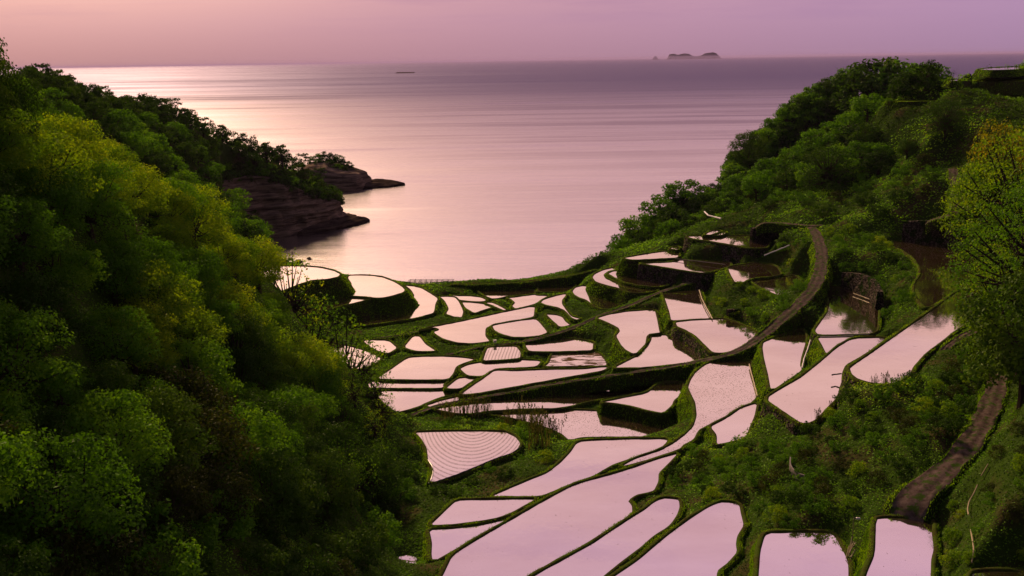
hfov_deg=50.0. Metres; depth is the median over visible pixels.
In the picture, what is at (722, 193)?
laurel tree
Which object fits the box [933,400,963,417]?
shrub
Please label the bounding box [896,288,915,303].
shrub
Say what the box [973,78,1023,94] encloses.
grass field
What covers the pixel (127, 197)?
deciduous tree
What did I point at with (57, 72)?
pine tree
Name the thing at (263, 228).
laurel tree
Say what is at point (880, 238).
shrub
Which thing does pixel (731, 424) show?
rice paddy
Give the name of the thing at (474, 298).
rice paddy
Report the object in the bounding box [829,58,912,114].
evergreen tree
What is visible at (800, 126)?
evergreen tree
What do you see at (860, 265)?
shrub
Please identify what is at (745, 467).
shrub
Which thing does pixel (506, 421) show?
reed clump
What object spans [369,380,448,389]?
rice paddy
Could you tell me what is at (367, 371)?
slender tree
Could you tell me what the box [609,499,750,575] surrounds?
rice paddy
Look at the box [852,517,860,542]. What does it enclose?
lamp pole
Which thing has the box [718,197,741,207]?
laurel tree
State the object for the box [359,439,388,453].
shrub
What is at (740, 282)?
shrub
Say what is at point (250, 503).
shrub
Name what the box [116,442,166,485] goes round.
shrub
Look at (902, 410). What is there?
shrub
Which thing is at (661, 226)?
laurel tree
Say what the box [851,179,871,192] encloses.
shrub
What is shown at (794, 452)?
shrub
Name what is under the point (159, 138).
laurel tree
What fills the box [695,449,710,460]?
shrub
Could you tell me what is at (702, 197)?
evergreen tree
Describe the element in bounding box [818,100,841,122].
evergreen tree
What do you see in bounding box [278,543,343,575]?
shrub
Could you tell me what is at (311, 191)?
evergreen tree
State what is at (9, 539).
shrub
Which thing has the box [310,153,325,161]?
laurel tree
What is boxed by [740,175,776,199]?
laurel tree
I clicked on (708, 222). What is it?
undergrowth
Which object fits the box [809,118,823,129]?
evergreen tree
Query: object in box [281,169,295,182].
evergreen tree
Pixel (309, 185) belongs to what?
laurel tree
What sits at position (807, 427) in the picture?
shrub
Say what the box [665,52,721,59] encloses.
island
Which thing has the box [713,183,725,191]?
evergreen tree
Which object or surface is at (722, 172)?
laurel tree
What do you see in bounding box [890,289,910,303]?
shrub
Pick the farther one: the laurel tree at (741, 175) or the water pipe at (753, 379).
the laurel tree at (741, 175)
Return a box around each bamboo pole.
[967,484,977,514]
[970,529,973,562]
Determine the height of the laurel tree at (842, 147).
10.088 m
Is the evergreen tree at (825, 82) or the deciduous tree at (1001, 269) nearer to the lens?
the deciduous tree at (1001, 269)
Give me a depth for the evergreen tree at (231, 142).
489.87 m
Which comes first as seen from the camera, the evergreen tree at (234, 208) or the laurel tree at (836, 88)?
the evergreen tree at (234, 208)
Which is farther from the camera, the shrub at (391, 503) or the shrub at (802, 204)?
the shrub at (802, 204)
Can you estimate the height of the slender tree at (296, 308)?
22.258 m
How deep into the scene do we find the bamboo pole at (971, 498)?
128.47 m
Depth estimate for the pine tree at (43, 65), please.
342.16 m
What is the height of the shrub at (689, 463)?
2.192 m
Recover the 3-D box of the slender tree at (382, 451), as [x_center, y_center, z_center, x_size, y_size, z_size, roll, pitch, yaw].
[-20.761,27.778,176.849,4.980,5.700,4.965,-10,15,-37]
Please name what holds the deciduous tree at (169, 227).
on the ground at (990, 541)
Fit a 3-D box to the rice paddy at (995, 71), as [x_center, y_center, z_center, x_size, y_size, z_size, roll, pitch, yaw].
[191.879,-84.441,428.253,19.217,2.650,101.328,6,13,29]
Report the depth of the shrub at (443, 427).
203.73 m
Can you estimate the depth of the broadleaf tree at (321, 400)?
159.61 m
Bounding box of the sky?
[0,0,1023,68]
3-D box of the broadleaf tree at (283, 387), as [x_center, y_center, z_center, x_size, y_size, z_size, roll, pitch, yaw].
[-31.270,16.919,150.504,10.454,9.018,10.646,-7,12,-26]
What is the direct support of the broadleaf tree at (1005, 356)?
on the ground at (990, 541)
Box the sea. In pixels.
[1,53,1023,282]
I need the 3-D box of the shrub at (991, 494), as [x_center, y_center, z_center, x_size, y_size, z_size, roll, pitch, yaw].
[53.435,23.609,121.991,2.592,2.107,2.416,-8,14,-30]
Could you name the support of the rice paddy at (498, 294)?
on the ground at (990, 541)
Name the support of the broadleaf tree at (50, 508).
on the ground at (990, 541)
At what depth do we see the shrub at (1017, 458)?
121.45 m
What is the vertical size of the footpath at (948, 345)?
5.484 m
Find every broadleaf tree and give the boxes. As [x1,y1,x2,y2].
[0,163,98,234]
[0,187,75,276]
[0,194,22,263]
[0,295,84,404]
[0,387,46,475]
[0,426,150,572]
[0,427,50,511]
[4,74,44,136]
[18,351,106,424]
[25,229,111,310]
[33,102,77,138]
[37,386,176,497]
[51,155,137,241]
[76,302,163,376]
[79,236,154,307]
[93,374,180,444]
[100,222,178,298]
[140,175,210,235]
[141,332,246,415]
[150,248,200,299]
[168,243,229,304]
[178,286,243,343]
[185,250,234,289]
[187,399,296,491]
[205,378,244,422]
[227,379,271,416]
[237,384,317,457]
[239,423,306,474]
[244,294,292,345]
[265,379,323,427]
[293,366,347,415]
[295,382,342,441]
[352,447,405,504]
[932,186,1023,330]
[951,172,1023,336]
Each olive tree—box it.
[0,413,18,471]
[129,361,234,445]
[134,461,217,540]
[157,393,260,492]
[170,377,251,459]
[173,459,262,539]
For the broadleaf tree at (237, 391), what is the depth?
132.90 m
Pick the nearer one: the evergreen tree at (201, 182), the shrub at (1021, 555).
the shrub at (1021, 555)
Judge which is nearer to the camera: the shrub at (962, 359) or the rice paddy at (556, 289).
the shrub at (962, 359)
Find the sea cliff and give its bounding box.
[222,174,347,237]
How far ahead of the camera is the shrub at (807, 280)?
262.44 m
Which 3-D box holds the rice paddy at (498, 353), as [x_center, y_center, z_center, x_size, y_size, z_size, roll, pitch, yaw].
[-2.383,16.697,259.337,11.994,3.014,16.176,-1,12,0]
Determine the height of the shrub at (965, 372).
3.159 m
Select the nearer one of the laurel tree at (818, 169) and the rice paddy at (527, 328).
the rice paddy at (527, 328)
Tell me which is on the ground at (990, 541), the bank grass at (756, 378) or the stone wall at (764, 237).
the bank grass at (756, 378)
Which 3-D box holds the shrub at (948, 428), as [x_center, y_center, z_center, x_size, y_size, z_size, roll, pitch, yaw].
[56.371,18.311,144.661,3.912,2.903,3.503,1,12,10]
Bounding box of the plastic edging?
[435,447,520,482]
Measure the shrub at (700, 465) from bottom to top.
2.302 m
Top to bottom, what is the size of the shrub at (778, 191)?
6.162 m
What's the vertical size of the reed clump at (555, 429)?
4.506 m
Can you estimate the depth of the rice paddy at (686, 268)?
311.00 m
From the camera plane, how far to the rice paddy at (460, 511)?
160.05 m
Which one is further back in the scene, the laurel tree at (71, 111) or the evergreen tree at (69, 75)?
the evergreen tree at (69, 75)
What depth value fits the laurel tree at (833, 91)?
478.21 m
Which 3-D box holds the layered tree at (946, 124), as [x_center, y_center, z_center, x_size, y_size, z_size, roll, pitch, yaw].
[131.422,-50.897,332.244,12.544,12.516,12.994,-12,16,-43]
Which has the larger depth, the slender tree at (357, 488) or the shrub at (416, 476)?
the shrub at (416, 476)
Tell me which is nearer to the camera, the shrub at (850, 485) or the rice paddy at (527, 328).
the shrub at (850, 485)
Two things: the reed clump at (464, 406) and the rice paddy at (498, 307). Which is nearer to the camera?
the reed clump at (464, 406)
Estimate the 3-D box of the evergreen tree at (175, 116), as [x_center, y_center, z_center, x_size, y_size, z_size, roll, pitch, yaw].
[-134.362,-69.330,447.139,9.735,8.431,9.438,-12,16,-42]
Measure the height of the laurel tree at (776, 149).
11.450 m
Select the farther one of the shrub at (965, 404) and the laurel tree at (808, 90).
the laurel tree at (808, 90)
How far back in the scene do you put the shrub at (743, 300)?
268.81 m
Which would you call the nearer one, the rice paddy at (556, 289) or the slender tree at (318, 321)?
the slender tree at (318, 321)
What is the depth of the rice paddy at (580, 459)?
179.35 m
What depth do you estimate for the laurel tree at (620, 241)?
379.00 m
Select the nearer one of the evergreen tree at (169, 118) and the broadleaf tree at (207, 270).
the broadleaf tree at (207, 270)
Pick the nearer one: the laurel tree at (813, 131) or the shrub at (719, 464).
the shrub at (719, 464)
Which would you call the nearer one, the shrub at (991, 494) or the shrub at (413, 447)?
the shrub at (991, 494)
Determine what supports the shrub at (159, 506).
on the ground at (990, 541)
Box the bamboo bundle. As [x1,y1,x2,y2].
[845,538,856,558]
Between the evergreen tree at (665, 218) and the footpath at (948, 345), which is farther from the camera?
the evergreen tree at (665, 218)
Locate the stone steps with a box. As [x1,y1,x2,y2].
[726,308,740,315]
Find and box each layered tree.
[798,146,857,191]
[924,100,968,140]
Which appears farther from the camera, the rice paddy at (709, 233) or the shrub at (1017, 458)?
the rice paddy at (709, 233)
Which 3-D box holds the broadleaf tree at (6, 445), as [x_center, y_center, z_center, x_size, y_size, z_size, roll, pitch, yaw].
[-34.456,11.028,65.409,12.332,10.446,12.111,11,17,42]
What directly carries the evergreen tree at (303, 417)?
on the ground at (990, 541)
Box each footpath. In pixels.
[375,331,421,340]
[445,282,695,354]
[448,268,597,292]
[939,328,982,350]
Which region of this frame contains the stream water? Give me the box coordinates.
[398,555,416,563]
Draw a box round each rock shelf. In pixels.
[297,213,369,235]
[363,179,404,188]
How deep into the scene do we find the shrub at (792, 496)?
142.43 m
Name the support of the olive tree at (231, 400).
on the ground at (990, 541)
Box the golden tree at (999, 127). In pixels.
[959,117,1023,224]
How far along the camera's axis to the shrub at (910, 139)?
339.59 m
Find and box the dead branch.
[789,457,804,481]
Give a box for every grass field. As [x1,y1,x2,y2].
[884,95,1023,110]
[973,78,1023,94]
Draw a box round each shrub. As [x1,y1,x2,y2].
[0,498,16,520]
[0,531,51,575]
[0,540,54,575]
[5,467,51,508]
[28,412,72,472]
[66,495,128,554]
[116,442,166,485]
[122,498,182,555]
[122,530,206,575]
[171,550,222,575]
[179,520,220,557]
[188,490,255,542]
[206,465,258,516]
[207,488,259,531]
[239,539,290,575]
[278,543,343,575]
[309,532,361,562]
[346,536,382,572]
[350,520,390,557]
[354,486,371,506]
[356,501,380,522]
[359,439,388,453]
[360,468,385,493]
[363,509,402,544]
[368,494,400,515]
[368,522,404,555]
[369,510,394,529]
[380,474,417,502]
[401,443,422,456]
[404,413,413,421]
[405,470,419,480]
[429,483,450,493]
[438,421,453,428]
[441,416,460,426]
[447,489,461,498]
[470,422,484,428]
[483,463,496,472]
[494,465,514,479]
[496,422,511,431]
[512,453,522,460]
[513,420,529,431]
[515,428,530,439]
[535,448,554,462]
[539,430,554,440]
[664,463,683,478]
[682,458,700,469]
[686,443,704,456]
[690,461,706,472]
[691,470,708,482]
[691,474,711,488]
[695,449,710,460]
[698,482,713,493]
[701,485,721,499]
[710,453,724,461]
[711,455,736,472]
[716,297,726,306]
[719,481,736,490]
[720,466,741,481]
[724,311,740,319]
[724,435,744,453]
[731,485,746,498]
[732,446,750,459]
[735,281,743,286]
[738,454,761,472]
[740,298,750,305]
[740,440,755,449]
[744,305,760,315]
[745,286,755,293]
[746,193,758,203]
[746,471,769,486]
[747,453,760,462]
[752,500,768,511]
[757,288,769,298]
[757,473,780,492]
[758,438,775,450]
[760,313,769,322]
[762,504,788,523]
[765,484,784,497]
[767,448,779,458]
[768,188,790,200]
[768,460,788,478]
[769,288,785,299]
[769,490,793,503]
[773,447,797,463]
[775,300,790,311]
[776,241,790,251]
[777,292,790,301]
[779,512,801,528]
[785,486,817,506]
[786,258,793,264]
[787,189,803,199]
[788,279,806,290]
[789,477,814,496]
[790,435,812,450]
[792,183,804,190]
[792,277,808,286]
[793,464,814,480]
[795,448,814,465]
[797,190,815,201]
[798,421,820,434]
[800,199,813,207]
[802,493,830,515]
[804,446,818,455]
[804,465,834,484]
[807,188,821,196]
[810,201,835,215]
[811,475,832,491]
[812,482,836,501]
[823,226,838,235]
[823,407,836,417]
[824,182,849,197]
[824,435,838,443]
[827,190,843,202]
[827,410,848,427]
[829,440,847,451]
[830,235,845,244]
[832,241,851,253]
[832,388,851,403]
[834,455,848,470]
[834,494,861,513]
[838,261,854,271]
[840,222,857,233]
[840,477,864,491]
[842,387,859,402]
[845,460,870,478]
[846,490,861,497]
[848,421,868,437]
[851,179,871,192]
[851,398,867,411]
[852,189,876,204]
[852,232,868,242]
[854,238,864,245]
[856,173,875,185]
[857,260,873,271]
[863,469,887,487]
[865,411,877,420]
[865,431,887,445]
[867,203,888,218]
[867,241,886,251]
[868,423,883,434]
[870,235,886,245]
[873,384,893,400]
[874,445,895,460]
[875,274,884,282]
[880,163,899,174]
[880,304,895,317]
[883,241,894,248]
[885,253,895,260]
[886,185,912,201]
[887,454,912,475]
[889,174,909,185]
[889,375,916,391]
[889,407,910,423]
[890,159,912,175]
[890,274,899,282]
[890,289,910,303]
[895,285,907,292]
[895,416,918,435]
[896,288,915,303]
[897,261,910,268]
[899,427,928,448]
[901,175,915,185]
[901,370,924,382]
[903,138,917,151]
[910,396,935,413]
[913,152,937,168]
[914,456,930,465]
[916,184,933,195]
[916,409,933,421]
[917,387,933,397]
[919,164,939,175]
[922,170,939,181]
[924,414,955,434]
[926,379,943,390]
[932,395,948,408]
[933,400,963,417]
[937,369,959,384]
[938,549,961,568]
[941,359,962,373]
[941,526,963,546]
[944,384,966,398]
[947,500,957,510]
[948,417,964,430]
[952,399,974,413]
[953,509,965,517]
[954,393,976,406]
[955,364,978,382]
[956,347,975,357]
[958,357,971,363]
[961,550,979,564]
[970,522,983,533]
[979,481,994,493]
[981,491,998,507]
[987,444,1005,459]
[1003,501,1023,521]
[1008,422,1023,433]
[1009,452,1023,472]
[1013,444,1023,453]
[1013,476,1023,489]
[1016,547,1023,561]
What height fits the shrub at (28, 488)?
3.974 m
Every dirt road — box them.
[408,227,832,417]
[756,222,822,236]
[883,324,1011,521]
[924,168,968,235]
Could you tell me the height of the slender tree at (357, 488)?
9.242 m
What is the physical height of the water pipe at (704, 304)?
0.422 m
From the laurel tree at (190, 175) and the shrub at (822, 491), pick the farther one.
the laurel tree at (190, 175)
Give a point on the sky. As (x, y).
(57, 33)
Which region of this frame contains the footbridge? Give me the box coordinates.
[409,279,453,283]
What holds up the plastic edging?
on the rice paddy at (449, 452)
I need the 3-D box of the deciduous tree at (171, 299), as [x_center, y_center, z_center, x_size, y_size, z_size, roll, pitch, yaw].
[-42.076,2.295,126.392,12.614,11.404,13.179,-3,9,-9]
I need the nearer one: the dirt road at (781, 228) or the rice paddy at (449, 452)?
the rice paddy at (449, 452)
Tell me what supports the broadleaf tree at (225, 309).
on the ground at (990, 541)
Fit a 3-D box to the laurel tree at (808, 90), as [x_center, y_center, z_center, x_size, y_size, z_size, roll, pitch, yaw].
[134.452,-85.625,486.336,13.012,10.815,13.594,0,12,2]
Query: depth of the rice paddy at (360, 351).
267.76 m
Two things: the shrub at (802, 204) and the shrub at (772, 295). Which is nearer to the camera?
the shrub at (772, 295)
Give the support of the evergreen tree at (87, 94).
on the ground at (990, 541)
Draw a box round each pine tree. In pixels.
[26,63,55,81]
[48,69,73,85]
[83,102,105,120]
[100,86,114,97]
[107,96,131,114]
[122,97,133,113]
[162,97,182,112]
[173,108,190,123]
[175,114,198,134]
[185,109,197,125]
[192,117,215,138]
[210,127,229,141]
[213,124,230,141]
[256,142,275,164]
[271,144,291,168]
[291,153,310,169]
[308,167,326,181]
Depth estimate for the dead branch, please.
151.16 m
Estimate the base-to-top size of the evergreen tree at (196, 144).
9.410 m
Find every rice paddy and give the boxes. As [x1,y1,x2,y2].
[261,265,354,309]
[297,298,374,326]
[325,342,383,371]
[341,285,440,328]
[346,274,418,316]
[362,339,399,358]
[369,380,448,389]
[377,355,475,381]
[380,389,457,415]
[402,335,437,354]
[412,429,525,486]
[418,306,537,345]
[422,519,505,562]
[424,385,651,418]
[427,496,536,526]
[438,451,680,575]
[440,295,465,317]
[444,376,480,393]
[449,294,487,302]
[458,358,543,377]
[458,366,610,397]
[461,301,493,315]
[476,289,536,300]
[479,345,523,362]
[484,301,507,310]
[488,408,674,439]
[489,318,549,340]
[491,437,671,499]
[505,294,549,308]
[522,338,596,356]
[527,495,685,575]
[536,284,575,293]
[537,293,582,323]
[542,351,609,367]
[544,313,571,329]
[570,285,620,309]
[586,267,659,305]
[595,309,662,364]
[597,380,684,426]
[606,270,669,290]
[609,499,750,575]
[610,334,700,384]
[616,250,681,277]
[617,359,756,469]
[637,259,732,291]
[659,289,712,331]
[668,246,681,252]
[671,318,757,357]
[682,235,771,264]
[702,230,721,237]
[703,402,760,448]
[713,231,727,237]
[725,262,782,285]
[749,529,855,575]
[750,275,801,295]
[753,329,809,405]
[758,336,887,435]
[806,335,869,363]
[808,285,881,350]
[836,288,987,409]
[855,515,941,575]
[887,241,984,310]
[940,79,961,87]
[965,567,1023,575]
[972,66,1023,77]
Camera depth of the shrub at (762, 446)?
165.53 m
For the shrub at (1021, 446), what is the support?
on the ground at (990, 541)
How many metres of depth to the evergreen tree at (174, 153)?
373.16 m
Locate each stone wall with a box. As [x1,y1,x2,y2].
[749,227,778,242]
[840,272,883,309]
[901,220,980,250]
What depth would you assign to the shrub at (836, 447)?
153.50 m
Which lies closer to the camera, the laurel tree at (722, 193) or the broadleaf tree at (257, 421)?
the broadleaf tree at (257, 421)
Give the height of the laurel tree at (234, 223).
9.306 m
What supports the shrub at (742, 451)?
on the ground at (990, 541)
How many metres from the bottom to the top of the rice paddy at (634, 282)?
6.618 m
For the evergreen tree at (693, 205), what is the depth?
423.33 m
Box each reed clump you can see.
[437,395,459,418]
[453,388,473,417]
[469,393,485,418]
[480,399,492,412]
[499,407,517,423]
[507,396,538,425]
[517,404,540,431]
[518,411,566,451]
[530,405,556,435]
[540,418,564,439]
[811,407,824,419]
[871,374,880,383]
[880,372,890,384]
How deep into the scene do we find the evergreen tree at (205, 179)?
391.31 m
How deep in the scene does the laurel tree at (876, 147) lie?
350.69 m
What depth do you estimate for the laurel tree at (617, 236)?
412.98 m
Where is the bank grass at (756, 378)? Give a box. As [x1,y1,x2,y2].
[286,66,1023,575]
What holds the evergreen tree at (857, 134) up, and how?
on the ground at (990, 541)
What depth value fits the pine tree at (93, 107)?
339.81 m
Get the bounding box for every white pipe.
[704,211,721,218]
[764,245,789,255]
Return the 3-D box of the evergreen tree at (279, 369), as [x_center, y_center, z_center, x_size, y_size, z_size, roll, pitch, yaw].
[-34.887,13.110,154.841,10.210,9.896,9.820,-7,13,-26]
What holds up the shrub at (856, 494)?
on the ground at (990, 541)
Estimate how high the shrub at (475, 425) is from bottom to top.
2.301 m
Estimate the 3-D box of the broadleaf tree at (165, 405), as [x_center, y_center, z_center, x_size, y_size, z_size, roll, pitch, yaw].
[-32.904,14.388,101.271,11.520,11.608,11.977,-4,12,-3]
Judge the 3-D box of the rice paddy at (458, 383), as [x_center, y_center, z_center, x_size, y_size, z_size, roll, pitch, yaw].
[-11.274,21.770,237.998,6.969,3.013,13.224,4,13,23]
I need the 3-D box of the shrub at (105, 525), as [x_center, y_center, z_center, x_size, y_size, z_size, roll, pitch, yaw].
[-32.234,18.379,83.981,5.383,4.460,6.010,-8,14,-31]
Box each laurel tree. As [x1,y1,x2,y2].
[35,87,70,114]
[57,102,85,123]
[96,108,139,137]
[101,108,137,130]
[114,130,149,154]
[131,112,157,130]
[131,119,148,134]
[131,133,174,155]
[131,136,164,158]
[136,128,153,145]
[138,114,162,126]
[158,153,188,177]
[164,121,190,141]
[164,170,202,187]
[190,144,211,165]
[196,167,220,183]
[200,182,219,198]
[204,160,224,176]
[216,202,241,220]
[222,188,250,206]
[223,218,244,237]
[229,199,248,214]
[229,216,256,236]
[246,219,274,241]
[254,225,270,241]
[266,162,279,172]
[280,176,299,191]
[302,179,317,192]
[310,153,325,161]
[332,163,343,169]
[333,155,345,163]
[605,233,631,249]
[608,238,634,252]
[617,213,655,239]
[638,193,680,223]
[646,215,660,226]
[653,219,683,239]
[660,179,706,208]
[660,205,682,216]
[688,186,717,203]
[714,162,741,183]
[716,190,735,199]
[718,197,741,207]
[720,159,748,175]
[722,174,744,194]
[723,166,748,178]
[724,150,753,165]
[732,170,750,182]
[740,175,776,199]
[744,169,778,195]
[751,157,787,181]
[752,127,780,149]
[758,117,784,130]
[764,145,786,157]
[764,147,777,158]
[765,121,783,131]
[772,105,804,128]
[776,103,798,119]
[777,166,800,182]
[778,146,804,161]
[779,150,794,164]
[782,132,804,145]
[787,145,816,166]
[787,161,814,182]
[790,92,814,109]
[793,168,820,188]
[796,128,832,154]
[800,92,828,113]
[802,82,830,97]
[809,161,848,186]
[811,132,837,153]
[817,121,842,135]
[823,143,857,163]
[827,84,847,95]
[828,89,848,100]
[829,111,865,136]
[837,66,857,82]
[839,111,865,130]
[840,158,868,180]
[844,140,875,161]
[849,93,888,123]
[853,98,883,117]
[858,59,927,99]
[863,142,894,161]
[887,63,950,98]
[914,63,953,81]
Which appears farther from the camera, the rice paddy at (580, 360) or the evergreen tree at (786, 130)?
the evergreen tree at (786, 130)
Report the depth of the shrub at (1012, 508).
116.37 m
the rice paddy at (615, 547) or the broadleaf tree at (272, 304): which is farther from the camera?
the broadleaf tree at (272, 304)
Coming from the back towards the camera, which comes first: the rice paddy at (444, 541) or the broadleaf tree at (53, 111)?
the broadleaf tree at (53, 111)
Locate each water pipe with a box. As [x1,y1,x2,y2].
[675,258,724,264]
[699,290,712,318]
[749,364,757,395]
[801,340,810,367]
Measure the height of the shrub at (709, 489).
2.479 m
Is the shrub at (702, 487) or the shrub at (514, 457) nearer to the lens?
the shrub at (702, 487)
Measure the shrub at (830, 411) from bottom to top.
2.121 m
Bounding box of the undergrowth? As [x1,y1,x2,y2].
[0,60,1023,575]
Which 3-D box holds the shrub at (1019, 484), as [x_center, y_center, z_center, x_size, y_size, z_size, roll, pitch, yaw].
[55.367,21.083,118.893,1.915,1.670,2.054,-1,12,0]
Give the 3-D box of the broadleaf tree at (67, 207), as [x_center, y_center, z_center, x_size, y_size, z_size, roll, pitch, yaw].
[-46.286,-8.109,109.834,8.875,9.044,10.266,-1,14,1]
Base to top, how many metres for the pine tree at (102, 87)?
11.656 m
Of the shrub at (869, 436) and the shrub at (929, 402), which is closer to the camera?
the shrub at (869, 436)
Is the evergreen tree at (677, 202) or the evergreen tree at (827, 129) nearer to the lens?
the evergreen tree at (827, 129)
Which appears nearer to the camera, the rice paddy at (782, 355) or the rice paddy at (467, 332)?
the rice paddy at (782, 355)
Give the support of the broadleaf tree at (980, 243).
on the ground at (990, 541)
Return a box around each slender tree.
[255,248,328,327]
[291,291,361,352]
[302,309,392,396]
[330,450,364,489]
[331,333,390,387]
[337,419,365,449]
[342,378,365,407]
[343,369,358,386]
[344,450,384,509]
[347,350,383,384]
[357,369,393,408]
[361,411,388,442]
[365,443,397,482]
[367,393,399,428]
[371,444,396,467]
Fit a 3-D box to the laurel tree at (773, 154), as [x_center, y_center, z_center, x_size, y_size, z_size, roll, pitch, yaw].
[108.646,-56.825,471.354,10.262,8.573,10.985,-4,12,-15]
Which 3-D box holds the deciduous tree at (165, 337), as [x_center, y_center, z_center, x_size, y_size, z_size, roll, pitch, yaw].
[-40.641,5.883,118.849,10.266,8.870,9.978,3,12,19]
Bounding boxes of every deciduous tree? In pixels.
[0,98,44,173]
[1,126,106,211]
[25,112,118,175]
[76,157,148,221]
[85,139,125,161]
[88,143,145,184]
[101,298,182,380]
[106,160,175,226]
[112,258,205,346]
[139,185,198,237]
[145,218,193,259]
[161,300,231,371]
[175,180,215,221]
[178,183,240,258]
[198,277,270,347]
[199,234,250,281]
[207,216,233,239]
[214,234,261,278]
[227,299,297,364]
[237,234,290,293]
[255,339,317,383]
[258,292,291,327]
[279,331,341,389]
[297,347,349,394]
[936,119,1023,274]
[937,155,1022,243]
[952,233,1023,376]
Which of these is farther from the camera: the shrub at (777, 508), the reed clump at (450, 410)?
the reed clump at (450, 410)
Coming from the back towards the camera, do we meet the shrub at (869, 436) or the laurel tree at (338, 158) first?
the laurel tree at (338, 158)
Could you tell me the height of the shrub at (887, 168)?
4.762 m
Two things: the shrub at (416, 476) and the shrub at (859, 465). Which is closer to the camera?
the shrub at (859, 465)
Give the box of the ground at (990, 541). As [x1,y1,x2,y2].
[0,65,1023,575]
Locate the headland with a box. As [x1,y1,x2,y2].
[303,162,371,191]
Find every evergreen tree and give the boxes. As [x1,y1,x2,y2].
[0,37,24,137]
[0,58,44,138]
[0,266,96,359]
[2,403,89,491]
[16,65,43,76]
[23,68,44,85]
[24,77,50,114]
[32,84,51,98]
[37,74,75,103]
[46,77,78,105]
[61,73,83,88]
[61,75,83,103]
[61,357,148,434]
[62,456,168,544]
[67,100,90,120]
[75,82,95,104]
[86,83,106,100]
[89,414,161,472]
[91,87,116,106]
[96,95,129,118]
[96,124,121,144]
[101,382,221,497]
[123,95,143,119]
[133,93,158,113]
[142,95,169,116]
[142,104,165,123]
[142,155,171,176]
[143,123,155,133]
[143,151,171,172]
[145,122,177,145]
[150,98,176,114]
[159,110,172,124]
[161,144,182,170]
[171,107,192,124]
[172,141,200,163]
[177,169,199,182]
[179,138,206,159]
[182,169,203,179]
[189,181,213,193]
[195,137,215,159]
[200,136,221,156]
[200,174,212,184]
[214,278,275,341]
[214,310,279,378]
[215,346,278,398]
[216,192,233,217]
[218,130,241,145]
[222,170,233,181]
[223,441,318,535]
[228,202,240,217]
[229,219,263,245]
[230,389,305,456]
[231,141,248,159]
[232,210,247,218]
[234,132,260,153]
[239,346,301,395]
[251,215,273,235]
[253,145,272,159]
[257,462,329,524]
[262,392,322,451]
[266,171,278,182]
[268,377,311,395]
[270,148,289,165]
[279,174,294,187]
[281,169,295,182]
[283,157,299,169]
[291,163,312,178]
[298,182,306,195]
[303,443,363,522]
[307,189,315,198]
[307,404,335,431]
[308,175,329,195]
[318,151,333,161]
[324,159,336,167]
[327,152,337,162]
[327,184,340,199]
[333,403,364,436]
[338,158,350,167]
[345,161,354,167]
[628,232,652,245]
[649,232,664,240]
[652,203,687,234]
[662,222,683,234]
[671,195,689,207]
[679,216,697,229]
[683,201,700,212]
[687,208,701,215]
[694,195,718,208]
[695,202,724,223]
[702,183,716,191]
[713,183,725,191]
[714,192,743,213]
[720,166,742,179]
[725,129,768,165]
[766,141,791,157]
[769,125,798,146]
[770,122,793,137]
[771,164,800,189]
[775,152,797,172]
[786,98,813,120]
[790,124,813,144]
[790,146,820,167]
[801,83,826,100]
[803,133,830,153]
[807,154,841,170]
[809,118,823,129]
[813,143,839,165]
[816,126,833,145]
[817,77,831,96]
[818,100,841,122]
[821,96,840,113]
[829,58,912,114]
[832,122,862,146]
[847,123,880,148]
[850,56,934,97]
[859,149,896,174]
[885,72,915,97]
[886,72,920,97]
[895,138,917,159]
[904,59,942,90]
[911,66,939,89]
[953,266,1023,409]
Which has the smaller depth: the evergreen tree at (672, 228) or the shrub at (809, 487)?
the shrub at (809, 487)
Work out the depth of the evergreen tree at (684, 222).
377.90 m
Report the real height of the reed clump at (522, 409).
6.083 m
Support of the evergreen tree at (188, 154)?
on the ground at (990, 541)
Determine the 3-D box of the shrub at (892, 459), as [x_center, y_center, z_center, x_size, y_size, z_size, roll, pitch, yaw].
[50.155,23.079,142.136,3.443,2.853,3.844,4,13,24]
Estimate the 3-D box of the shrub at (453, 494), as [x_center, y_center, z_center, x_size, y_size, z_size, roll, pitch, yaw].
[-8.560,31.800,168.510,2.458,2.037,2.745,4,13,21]
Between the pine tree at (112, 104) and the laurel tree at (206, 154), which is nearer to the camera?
the pine tree at (112, 104)
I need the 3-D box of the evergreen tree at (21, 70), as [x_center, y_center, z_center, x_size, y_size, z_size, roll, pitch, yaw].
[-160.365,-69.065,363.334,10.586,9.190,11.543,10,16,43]
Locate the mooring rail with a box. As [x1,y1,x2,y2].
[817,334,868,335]
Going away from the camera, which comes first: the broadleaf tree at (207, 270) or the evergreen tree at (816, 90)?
the broadleaf tree at (207, 270)
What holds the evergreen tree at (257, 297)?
on the ground at (990, 541)
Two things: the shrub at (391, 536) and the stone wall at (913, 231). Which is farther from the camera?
the stone wall at (913, 231)
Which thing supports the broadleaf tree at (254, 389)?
on the ground at (990, 541)
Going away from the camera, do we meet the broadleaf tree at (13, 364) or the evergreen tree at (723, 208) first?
the broadleaf tree at (13, 364)
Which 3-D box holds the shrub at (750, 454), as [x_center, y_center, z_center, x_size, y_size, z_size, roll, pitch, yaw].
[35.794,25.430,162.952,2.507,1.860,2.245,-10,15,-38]
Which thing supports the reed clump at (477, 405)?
on the ground at (990, 541)
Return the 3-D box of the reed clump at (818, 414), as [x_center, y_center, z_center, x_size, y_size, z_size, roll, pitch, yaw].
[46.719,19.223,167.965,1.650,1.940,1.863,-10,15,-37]

